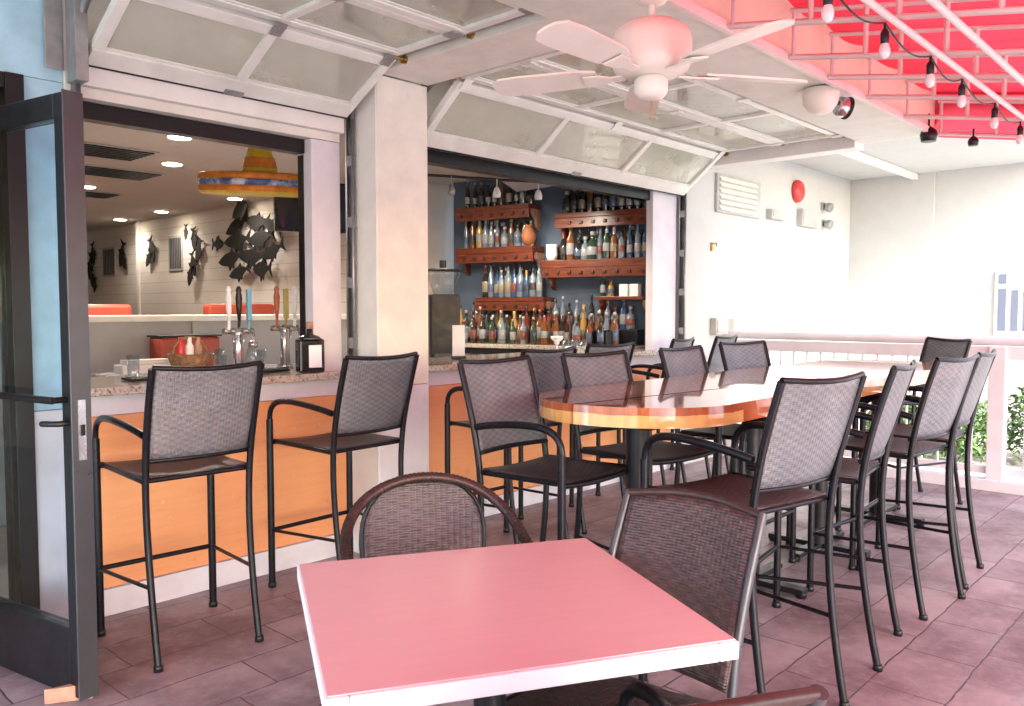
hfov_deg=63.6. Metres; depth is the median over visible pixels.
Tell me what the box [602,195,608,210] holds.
bottle
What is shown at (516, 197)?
bottle
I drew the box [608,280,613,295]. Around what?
bottle
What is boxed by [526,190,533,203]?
bottle
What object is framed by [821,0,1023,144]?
string lights
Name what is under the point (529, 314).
bottle
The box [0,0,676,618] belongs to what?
bar facade
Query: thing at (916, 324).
standpipe
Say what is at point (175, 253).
wall grille
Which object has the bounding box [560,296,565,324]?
bottle
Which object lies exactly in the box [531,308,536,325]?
bottle
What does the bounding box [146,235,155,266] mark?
fish sculpture
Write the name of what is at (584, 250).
bottle
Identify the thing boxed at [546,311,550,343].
bottle
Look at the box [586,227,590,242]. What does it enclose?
bottle
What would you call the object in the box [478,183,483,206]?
bottle
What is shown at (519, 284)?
bottle
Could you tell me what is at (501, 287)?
bottle
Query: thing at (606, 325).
bottle
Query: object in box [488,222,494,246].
bottle
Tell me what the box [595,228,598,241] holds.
bottle
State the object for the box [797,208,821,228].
utility box
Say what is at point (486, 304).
bottle shelf
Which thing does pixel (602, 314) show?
bottle
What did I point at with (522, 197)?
bottle
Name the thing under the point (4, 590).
interior floor
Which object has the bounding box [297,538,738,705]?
square table
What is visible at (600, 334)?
bottle
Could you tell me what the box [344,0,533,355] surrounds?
door track
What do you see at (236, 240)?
fish sculpture
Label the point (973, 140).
spot lamp
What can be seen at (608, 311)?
bottle
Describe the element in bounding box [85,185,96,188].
downlight
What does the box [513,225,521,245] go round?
bottle
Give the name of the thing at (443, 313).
beverage dispenser
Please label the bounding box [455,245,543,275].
bottle shelf
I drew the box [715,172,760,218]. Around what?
wall vent
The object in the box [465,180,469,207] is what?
bottle
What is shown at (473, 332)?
bottle
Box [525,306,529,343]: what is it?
bottle
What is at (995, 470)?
patio railing
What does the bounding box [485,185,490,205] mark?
bottle
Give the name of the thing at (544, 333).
bottle
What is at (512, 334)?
bottle
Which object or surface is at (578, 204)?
bottle
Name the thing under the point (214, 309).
booth seat
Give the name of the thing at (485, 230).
bottle
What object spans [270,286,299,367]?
beer tap
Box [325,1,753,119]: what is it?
porch ceiling
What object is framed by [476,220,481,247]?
bottle
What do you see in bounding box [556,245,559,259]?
clay mug
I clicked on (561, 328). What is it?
bottle
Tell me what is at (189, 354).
basket caddy
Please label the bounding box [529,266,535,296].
bottle
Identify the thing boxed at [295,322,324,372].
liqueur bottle
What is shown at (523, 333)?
bottle
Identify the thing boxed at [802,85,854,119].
emergency light
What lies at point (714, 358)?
bar stool
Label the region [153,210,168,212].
downlight
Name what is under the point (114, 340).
half wall
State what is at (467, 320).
bottle
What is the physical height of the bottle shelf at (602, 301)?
0.232 m
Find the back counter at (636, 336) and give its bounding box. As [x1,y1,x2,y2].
[465,328,644,353]
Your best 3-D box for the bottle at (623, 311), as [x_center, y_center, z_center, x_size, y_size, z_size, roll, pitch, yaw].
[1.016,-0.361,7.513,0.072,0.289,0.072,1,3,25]
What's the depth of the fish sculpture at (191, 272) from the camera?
11.05 m
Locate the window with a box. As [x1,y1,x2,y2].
[993,270,1023,335]
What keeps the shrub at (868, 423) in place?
on the walkway
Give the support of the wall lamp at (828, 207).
attached to the white building
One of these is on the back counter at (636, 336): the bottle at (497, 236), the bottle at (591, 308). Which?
the bottle at (591, 308)
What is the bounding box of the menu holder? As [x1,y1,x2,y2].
[451,325,465,358]
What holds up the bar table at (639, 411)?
on the patio floor at (954, 650)
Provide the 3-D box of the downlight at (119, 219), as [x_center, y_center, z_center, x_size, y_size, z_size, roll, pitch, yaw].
[-5.693,-1.938,11.986,0.200,0.015,0.200,3,4,43]
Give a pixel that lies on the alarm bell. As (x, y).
(798, 190)
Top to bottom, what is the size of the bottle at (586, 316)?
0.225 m
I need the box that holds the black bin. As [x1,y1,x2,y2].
[593,330,611,343]
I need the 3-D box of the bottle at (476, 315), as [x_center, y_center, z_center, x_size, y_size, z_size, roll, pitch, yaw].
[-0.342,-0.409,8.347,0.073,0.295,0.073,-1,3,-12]
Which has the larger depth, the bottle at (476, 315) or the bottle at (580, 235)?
the bottle at (476, 315)
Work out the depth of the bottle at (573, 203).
7.67 m
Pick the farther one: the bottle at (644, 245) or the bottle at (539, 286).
the bottle at (539, 286)
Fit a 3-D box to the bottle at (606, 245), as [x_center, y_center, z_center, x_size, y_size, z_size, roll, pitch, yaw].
[0.865,-1.011,7.512,0.077,0.310,0.077,3,4,45]
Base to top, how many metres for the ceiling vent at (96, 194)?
0.017 m
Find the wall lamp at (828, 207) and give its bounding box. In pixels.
[821,202,833,212]
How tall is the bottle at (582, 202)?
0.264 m
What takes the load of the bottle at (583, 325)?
on the back counter at (636, 336)
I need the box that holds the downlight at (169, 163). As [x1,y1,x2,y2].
[160,161,183,165]
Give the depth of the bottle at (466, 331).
7.96 m
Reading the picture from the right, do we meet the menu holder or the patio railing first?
the patio railing
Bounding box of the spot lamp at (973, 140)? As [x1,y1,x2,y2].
[967,128,978,146]
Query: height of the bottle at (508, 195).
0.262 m
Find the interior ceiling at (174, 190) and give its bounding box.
[83,77,495,230]
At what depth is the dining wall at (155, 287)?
11.28 m
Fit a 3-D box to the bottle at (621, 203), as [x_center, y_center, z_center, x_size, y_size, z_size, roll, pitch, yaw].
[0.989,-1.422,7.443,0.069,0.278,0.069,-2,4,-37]
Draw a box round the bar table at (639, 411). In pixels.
[539,359,955,598]
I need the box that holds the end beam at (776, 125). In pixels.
[682,107,862,171]
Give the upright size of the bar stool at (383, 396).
1.233 m
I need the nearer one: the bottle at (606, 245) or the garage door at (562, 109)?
the garage door at (562, 109)
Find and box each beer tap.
[222,286,254,368]
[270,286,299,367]
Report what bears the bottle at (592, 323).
on the back counter at (636, 336)
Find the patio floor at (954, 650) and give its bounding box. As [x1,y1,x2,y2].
[0,456,1023,705]
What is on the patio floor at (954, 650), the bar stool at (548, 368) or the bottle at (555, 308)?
the bar stool at (548, 368)
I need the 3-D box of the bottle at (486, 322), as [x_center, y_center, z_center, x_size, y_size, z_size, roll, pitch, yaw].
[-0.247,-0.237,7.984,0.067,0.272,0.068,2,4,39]
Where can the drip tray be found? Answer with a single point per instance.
(144, 377)
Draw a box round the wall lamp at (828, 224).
[821,219,833,229]
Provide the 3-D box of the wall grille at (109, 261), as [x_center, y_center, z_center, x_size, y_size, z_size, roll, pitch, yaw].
[-6.455,-1.452,13.207,0.500,0.460,0.020,3,4,43]
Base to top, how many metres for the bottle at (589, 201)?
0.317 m
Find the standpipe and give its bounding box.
[898,312,918,395]
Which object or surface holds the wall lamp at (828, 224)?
attached to the white building
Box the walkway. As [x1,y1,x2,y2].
[843,441,1023,480]
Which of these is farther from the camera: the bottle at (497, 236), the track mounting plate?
the bottle at (497, 236)
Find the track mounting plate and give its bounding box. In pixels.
[43,0,88,84]
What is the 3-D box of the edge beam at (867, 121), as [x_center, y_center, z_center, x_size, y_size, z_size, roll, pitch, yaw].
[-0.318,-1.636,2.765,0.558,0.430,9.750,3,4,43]
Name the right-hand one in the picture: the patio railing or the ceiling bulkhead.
the patio railing
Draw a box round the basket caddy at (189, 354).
[166,336,211,372]
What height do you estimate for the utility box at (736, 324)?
0.150 m
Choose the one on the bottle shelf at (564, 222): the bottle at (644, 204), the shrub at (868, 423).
the bottle at (644, 204)
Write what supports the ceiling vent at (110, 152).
attached to the interior ceiling at (174, 190)
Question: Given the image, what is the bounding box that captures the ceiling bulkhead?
[495,176,550,191]
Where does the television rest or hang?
attached to the interior ceiling at (174, 190)
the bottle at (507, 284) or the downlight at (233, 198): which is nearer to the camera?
the bottle at (507, 284)
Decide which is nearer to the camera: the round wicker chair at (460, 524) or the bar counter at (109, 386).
the round wicker chair at (460, 524)
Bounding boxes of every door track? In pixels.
[71,0,90,92]
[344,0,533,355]
[421,83,436,92]
[677,109,818,346]
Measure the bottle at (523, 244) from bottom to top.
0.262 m
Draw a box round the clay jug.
[521,225,535,245]
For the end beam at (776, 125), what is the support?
attached to the white building
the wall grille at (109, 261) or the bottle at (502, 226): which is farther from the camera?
the wall grille at (109, 261)
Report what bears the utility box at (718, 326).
attached to the white building
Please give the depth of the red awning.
4.34 m
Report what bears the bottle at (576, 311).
on the back counter at (636, 336)
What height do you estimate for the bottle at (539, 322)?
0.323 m
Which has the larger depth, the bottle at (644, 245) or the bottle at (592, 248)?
the bottle at (592, 248)
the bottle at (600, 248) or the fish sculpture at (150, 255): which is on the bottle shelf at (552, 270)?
the bottle at (600, 248)
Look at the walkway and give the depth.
8.38 m
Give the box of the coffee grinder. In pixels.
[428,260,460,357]
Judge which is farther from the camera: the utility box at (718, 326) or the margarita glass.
the utility box at (718, 326)
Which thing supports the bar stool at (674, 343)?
on the patio floor at (954, 650)
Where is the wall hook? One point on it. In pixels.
(712, 247)
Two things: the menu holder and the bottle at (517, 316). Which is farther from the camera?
the bottle at (517, 316)
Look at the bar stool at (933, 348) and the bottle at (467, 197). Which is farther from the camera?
the bottle at (467, 197)
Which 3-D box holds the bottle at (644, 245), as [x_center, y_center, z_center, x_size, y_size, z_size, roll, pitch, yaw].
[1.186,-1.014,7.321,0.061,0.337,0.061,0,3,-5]
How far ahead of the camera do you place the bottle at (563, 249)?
7.72 m
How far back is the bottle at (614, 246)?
7.44 m
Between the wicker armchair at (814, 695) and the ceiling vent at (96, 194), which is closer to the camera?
the wicker armchair at (814, 695)
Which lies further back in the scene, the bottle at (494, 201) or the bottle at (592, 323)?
the bottle at (494, 201)
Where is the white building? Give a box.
[675,118,1023,463]
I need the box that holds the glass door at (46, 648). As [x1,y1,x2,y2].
[0,89,98,701]
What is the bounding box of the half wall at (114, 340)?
[0,314,346,525]
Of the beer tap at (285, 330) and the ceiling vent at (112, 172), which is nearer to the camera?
the beer tap at (285, 330)
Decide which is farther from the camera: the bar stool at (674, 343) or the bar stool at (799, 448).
the bar stool at (674, 343)
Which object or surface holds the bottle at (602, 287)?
on the bottle shelf at (602, 301)
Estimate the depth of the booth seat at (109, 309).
7.71 m
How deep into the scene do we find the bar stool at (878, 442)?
3.42 m
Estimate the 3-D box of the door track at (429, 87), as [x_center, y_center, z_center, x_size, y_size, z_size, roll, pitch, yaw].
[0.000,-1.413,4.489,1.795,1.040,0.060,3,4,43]
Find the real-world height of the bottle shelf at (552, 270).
0.272 m
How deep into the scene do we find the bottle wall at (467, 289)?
7.99 m
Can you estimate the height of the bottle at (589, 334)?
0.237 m
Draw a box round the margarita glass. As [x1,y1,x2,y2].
[551,336,562,348]
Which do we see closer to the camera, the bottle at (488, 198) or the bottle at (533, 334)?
the bottle at (533, 334)
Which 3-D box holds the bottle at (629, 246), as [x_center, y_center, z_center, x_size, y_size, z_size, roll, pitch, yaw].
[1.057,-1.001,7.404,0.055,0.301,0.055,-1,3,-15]
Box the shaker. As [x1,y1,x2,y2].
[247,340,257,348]
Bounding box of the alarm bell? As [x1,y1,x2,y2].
[791,180,804,202]
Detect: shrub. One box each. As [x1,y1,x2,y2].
[866,391,917,428]
[903,395,1006,463]
[1006,382,1023,461]
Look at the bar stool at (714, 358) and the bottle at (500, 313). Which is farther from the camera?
the bottle at (500, 313)
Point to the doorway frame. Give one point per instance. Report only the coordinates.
(19, 443)
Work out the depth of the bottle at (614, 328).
7.24 m
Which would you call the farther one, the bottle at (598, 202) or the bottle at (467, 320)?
the bottle at (467, 320)
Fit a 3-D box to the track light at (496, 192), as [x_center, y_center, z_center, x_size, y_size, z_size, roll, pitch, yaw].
[-0.314,-1.379,6.821,1.315,0.162,0.141,-1,3,-19]
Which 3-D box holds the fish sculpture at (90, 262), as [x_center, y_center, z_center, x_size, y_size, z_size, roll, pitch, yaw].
[-6.906,-1.414,13.577,0.468,0.846,0.051,3,4,43]
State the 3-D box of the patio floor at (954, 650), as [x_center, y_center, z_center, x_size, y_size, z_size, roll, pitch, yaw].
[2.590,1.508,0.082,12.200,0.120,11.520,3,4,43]
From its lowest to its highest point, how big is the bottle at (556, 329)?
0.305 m
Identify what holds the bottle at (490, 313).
on the back counter at (636, 336)
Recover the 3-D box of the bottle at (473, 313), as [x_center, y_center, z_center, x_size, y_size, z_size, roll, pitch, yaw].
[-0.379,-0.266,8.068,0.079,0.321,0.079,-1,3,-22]
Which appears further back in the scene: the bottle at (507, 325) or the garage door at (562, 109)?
the bottle at (507, 325)
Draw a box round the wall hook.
[710,243,716,250]
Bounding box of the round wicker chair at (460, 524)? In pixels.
[340,472,532,559]
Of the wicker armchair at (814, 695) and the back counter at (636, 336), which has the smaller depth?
the wicker armchair at (814, 695)
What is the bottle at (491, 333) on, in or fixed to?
on the back counter at (636, 336)
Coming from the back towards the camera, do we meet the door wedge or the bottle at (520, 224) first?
the bottle at (520, 224)
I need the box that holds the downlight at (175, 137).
[165,135,190,139]
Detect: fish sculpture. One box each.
[87,241,96,292]
[118,238,126,269]
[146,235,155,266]
[183,224,203,285]
[212,235,223,250]
[219,200,285,281]
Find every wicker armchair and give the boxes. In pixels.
[506,488,767,705]
[618,681,828,705]
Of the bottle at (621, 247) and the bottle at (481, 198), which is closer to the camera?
the bottle at (621, 247)
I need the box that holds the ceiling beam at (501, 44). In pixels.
[377,0,555,85]
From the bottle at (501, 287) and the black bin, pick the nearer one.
the black bin
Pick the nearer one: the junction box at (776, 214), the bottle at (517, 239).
the bottle at (517, 239)
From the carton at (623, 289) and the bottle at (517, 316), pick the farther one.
the bottle at (517, 316)
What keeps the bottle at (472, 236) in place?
on the bottle shelf at (466, 257)
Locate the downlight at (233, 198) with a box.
[226,197,243,199]
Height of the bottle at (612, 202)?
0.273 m
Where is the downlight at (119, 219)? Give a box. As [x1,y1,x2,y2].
[113,218,127,220]
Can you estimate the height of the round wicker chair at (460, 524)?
0.862 m
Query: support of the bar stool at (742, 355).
on the patio floor at (954, 650)
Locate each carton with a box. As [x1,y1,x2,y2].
[619,284,628,295]
[629,284,640,295]
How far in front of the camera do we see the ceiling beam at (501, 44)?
4.29 m
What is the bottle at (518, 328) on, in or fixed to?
on the back counter at (636, 336)
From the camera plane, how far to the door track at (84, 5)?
3.57 m
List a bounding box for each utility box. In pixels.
[710,318,727,334]
[728,319,744,330]
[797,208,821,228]
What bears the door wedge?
on the patio floor at (954, 650)
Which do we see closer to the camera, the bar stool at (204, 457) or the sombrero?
the bar stool at (204, 457)
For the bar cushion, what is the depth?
6.06 m
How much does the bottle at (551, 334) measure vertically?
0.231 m
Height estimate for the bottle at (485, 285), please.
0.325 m
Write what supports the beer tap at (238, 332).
on the bar counter at (109, 386)
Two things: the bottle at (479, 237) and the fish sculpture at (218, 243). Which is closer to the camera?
the bottle at (479, 237)
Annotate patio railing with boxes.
[722,331,1023,495]
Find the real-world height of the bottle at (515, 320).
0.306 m
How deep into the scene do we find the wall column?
4.78 m
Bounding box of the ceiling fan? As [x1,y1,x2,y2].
[493,0,807,121]
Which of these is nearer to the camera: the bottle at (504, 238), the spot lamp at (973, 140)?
the spot lamp at (973, 140)
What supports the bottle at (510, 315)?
on the back counter at (636, 336)
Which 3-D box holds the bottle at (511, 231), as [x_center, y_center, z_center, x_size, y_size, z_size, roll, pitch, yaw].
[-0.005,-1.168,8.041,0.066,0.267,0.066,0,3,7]
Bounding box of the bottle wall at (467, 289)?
[453,180,645,344]
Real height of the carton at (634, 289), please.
0.110 m
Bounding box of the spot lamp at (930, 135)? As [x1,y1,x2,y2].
[919,113,937,142]
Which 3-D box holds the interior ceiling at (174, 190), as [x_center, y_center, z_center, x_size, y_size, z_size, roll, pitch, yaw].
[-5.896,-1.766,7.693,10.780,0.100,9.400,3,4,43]
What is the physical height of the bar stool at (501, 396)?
1.233 m
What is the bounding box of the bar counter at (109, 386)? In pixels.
[90,348,658,396]
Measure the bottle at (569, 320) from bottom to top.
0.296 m
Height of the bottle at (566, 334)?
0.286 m
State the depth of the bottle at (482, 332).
7.84 m
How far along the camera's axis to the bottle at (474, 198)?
8.28 m
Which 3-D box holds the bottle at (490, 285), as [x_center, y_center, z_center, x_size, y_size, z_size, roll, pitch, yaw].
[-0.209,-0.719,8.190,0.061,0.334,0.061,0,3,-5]
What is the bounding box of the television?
[273,183,345,233]
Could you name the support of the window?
in the white building
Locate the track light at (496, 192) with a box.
[427,174,541,199]
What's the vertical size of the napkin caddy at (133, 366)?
0.075 m
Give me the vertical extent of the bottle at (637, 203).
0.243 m
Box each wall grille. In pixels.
[102,247,115,276]
[168,235,182,270]
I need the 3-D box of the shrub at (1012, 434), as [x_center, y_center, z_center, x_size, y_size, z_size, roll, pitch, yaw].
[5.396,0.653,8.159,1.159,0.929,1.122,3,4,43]
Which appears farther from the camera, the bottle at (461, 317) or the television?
the bottle at (461, 317)
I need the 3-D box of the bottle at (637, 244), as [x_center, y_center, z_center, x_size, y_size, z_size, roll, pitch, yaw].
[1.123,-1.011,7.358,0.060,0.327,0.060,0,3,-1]
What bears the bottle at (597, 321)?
on the back counter at (636, 336)
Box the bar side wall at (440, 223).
[427,183,453,294]
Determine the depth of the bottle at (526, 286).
7.95 m
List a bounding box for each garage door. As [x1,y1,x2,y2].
[88,0,532,118]
[427,50,844,196]
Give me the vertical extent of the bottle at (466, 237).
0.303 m
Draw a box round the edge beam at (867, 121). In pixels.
[503,0,940,143]
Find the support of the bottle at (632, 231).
on the bottle shelf at (552, 270)
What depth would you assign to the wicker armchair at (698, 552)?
2.26 m
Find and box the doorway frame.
[0,71,39,608]
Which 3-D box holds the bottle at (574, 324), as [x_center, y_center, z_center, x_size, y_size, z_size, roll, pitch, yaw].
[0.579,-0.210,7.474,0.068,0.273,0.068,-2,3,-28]
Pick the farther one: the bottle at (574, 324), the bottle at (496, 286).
the bottle at (496, 286)
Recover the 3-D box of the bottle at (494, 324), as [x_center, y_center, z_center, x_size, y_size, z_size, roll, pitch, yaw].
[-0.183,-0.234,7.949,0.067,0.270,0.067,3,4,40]
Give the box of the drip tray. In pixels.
[121,367,289,380]
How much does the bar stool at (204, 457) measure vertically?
1.233 m
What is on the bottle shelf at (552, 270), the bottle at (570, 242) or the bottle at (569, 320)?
the bottle at (570, 242)
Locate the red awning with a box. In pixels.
[728,0,1023,139]
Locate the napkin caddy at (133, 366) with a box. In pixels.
[114,358,170,374]
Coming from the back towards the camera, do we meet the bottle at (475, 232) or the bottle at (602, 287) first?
the bottle at (475, 232)
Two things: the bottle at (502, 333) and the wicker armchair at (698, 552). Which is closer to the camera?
the wicker armchair at (698, 552)
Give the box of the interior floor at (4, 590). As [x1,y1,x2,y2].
[0,525,8,598]
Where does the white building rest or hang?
on the ground
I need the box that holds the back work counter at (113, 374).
[91,354,484,376]
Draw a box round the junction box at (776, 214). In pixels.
[766,209,786,220]
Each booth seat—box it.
[88,304,130,314]
[203,304,273,314]
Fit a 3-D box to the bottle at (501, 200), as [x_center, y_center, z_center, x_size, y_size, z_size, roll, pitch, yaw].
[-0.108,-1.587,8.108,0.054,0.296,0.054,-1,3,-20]
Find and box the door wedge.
[44,684,93,703]
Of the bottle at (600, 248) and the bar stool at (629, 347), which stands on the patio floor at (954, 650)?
the bar stool at (629, 347)
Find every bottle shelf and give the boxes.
[455,203,540,234]
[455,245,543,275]
[475,297,554,311]
[541,257,645,289]
[555,208,645,239]
[595,296,645,313]
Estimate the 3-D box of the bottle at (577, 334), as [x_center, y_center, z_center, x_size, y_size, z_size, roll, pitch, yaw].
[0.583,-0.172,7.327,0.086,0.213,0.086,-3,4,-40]
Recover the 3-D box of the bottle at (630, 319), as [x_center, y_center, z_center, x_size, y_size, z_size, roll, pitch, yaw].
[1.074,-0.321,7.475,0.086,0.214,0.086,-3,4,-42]
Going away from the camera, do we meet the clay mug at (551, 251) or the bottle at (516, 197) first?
the clay mug at (551, 251)
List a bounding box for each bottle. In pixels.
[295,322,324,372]
[460,305,463,324]
[462,320,467,342]
[464,221,468,247]
[464,310,468,341]
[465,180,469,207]
[469,309,476,341]
[470,221,474,247]
[470,302,474,319]
[470,315,476,342]
[473,182,476,206]
[474,221,476,247]
[475,311,481,320]
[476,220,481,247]
[477,307,480,341]
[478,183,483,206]
[479,314,485,342]
[482,220,488,247]
[482,265,487,296]
[484,314,489,342]
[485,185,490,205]
[487,311,493,324]
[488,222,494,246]
[488,264,493,296]
[489,317,494,342]
[492,181,496,205]
[492,315,495,342]
[494,270,498,296]
[494,311,499,327]
[495,219,499,246]
[497,310,504,342]
[498,181,503,204]
[498,270,503,296]
[499,315,505,343]
[500,222,506,246]
[501,227,507,246]
[504,264,511,296]
[505,315,509,342]
[506,186,511,204]
[507,311,512,325]
[508,219,514,245]
[510,311,517,342]
[510,319,515,343]
[511,268,515,296]
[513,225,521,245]
[514,190,518,203]
[516,264,523,296]
[516,311,518,323]
[517,218,521,232]
[517,315,521,342]
[520,191,525,203]
[520,317,526,343]
[522,219,525,245]
[523,270,528,296]
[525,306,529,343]
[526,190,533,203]
[528,311,531,327]
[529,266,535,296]
[530,317,536,344]
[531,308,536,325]
[536,261,542,296]
[536,309,542,343]
[541,315,547,344]
[546,301,552,327]
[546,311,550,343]
[550,319,554,343]
[552,299,558,326]
[553,311,558,344]
[559,315,563,344]
[560,232,565,259]
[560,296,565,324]
[562,191,570,212]
[564,313,569,344]
[566,228,574,259]
[566,302,571,322]
[568,312,571,344]
[571,190,576,212]
[572,315,576,344]
[573,300,579,323]
[573,322,581,345]
[574,237,581,259]
[577,191,586,211]
[579,191,585,211]
[579,230,583,243]
[579,305,587,327]
[580,307,586,344]
[581,237,587,258]
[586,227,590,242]
[586,319,592,344]
[587,192,592,211]
[587,231,596,258]
[588,294,594,323]
[590,313,594,329]
[594,193,601,210]
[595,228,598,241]
[595,310,602,329]
[597,226,602,258]
[597,307,603,323]
[597,317,603,343]
[600,277,605,295]
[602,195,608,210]
[603,226,610,258]
[603,312,610,329]
[604,301,610,324]
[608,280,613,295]
[609,196,616,209]
[610,227,617,257]
[610,312,618,343]
[611,307,619,324]
[618,197,624,209]
[618,230,624,257]
[620,300,626,328]
[623,226,626,257]
[626,199,632,208]
[626,306,634,328]
[627,225,632,257]
[631,226,634,257]
[634,200,640,207]
[635,224,640,257]
[639,229,643,256]
[642,201,646,207]
[642,224,645,256]
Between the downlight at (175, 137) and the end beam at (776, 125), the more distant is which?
the end beam at (776, 125)
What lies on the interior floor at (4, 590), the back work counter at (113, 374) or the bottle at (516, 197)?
the back work counter at (113, 374)
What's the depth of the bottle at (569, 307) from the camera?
7.79 m
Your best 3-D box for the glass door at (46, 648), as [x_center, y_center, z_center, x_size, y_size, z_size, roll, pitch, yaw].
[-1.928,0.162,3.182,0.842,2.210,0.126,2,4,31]
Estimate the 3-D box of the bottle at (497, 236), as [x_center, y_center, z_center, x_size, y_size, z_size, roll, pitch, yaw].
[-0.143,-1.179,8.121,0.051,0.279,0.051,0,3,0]
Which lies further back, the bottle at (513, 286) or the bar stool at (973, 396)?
the bottle at (513, 286)
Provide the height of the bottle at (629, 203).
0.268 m
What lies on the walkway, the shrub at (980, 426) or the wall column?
the shrub at (980, 426)
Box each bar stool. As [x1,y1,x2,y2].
[92,360,264,672]
[266,352,418,587]
[444,346,576,543]
[457,355,626,541]
[518,341,635,533]
[560,350,721,550]
[595,337,694,495]
[638,371,866,705]
[646,335,737,477]
[658,345,795,562]
[718,340,841,544]
[739,359,917,671]
[806,354,980,620]
[848,349,996,589]
[858,337,971,509]
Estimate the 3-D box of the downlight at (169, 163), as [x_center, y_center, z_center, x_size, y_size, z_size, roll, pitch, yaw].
[-3.039,-1.691,7.382,0.200,0.015,0.200,3,4,43]
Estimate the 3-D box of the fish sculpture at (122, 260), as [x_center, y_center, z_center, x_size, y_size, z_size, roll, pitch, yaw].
[-6.029,-1.529,12.775,0.320,0.503,0.025,3,4,43]
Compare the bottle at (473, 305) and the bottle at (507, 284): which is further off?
the bottle at (473, 305)
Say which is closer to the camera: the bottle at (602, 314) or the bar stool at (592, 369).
the bar stool at (592, 369)
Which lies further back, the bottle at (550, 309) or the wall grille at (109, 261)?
the wall grille at (109, 261)
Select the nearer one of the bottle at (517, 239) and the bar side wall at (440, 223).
the bottle at (517, 239)
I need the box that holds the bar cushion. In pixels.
[147,334,221,365]
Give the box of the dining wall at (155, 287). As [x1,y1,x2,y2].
[86,199,346,314]
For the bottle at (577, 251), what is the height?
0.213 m
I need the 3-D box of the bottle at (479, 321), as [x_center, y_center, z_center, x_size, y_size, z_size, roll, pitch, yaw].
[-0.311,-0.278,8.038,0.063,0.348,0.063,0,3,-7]
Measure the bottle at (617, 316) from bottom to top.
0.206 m
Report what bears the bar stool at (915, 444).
on the patio floor at (954, 650)
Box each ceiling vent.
[84,142,159,161]
[85,164,165,180]
[85,190,122,198]
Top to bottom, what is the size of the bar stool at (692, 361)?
1.233 m
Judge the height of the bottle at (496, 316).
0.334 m
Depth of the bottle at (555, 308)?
7.87 m
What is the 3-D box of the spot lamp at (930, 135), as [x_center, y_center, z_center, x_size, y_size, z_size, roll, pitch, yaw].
[3.022,-1.634,5.981,0.117,0.200,0.120,3,4,43]
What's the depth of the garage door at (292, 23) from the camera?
3.93 m
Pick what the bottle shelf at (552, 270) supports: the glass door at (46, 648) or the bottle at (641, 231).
the bottle at (641, 231)
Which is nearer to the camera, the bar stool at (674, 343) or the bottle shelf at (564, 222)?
the bar stool at (674, 343)
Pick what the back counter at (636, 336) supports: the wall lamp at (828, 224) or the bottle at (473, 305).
the bottle at (473, 305)
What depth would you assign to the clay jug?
7.87 m
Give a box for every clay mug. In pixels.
[546,244,557,260]
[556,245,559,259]
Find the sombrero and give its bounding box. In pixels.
[196,147,297,197]
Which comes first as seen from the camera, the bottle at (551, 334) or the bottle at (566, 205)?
the bottle at (551, 334)
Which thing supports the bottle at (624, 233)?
on the bottle shelf at (552, 270)
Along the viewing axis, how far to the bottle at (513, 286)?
8.02 m
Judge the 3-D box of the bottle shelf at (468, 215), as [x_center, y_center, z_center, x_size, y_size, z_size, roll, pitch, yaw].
[-0.148,-1.319,8.153,0.860,0.242,0.250,2,4,32]
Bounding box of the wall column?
[346,76,428,552]

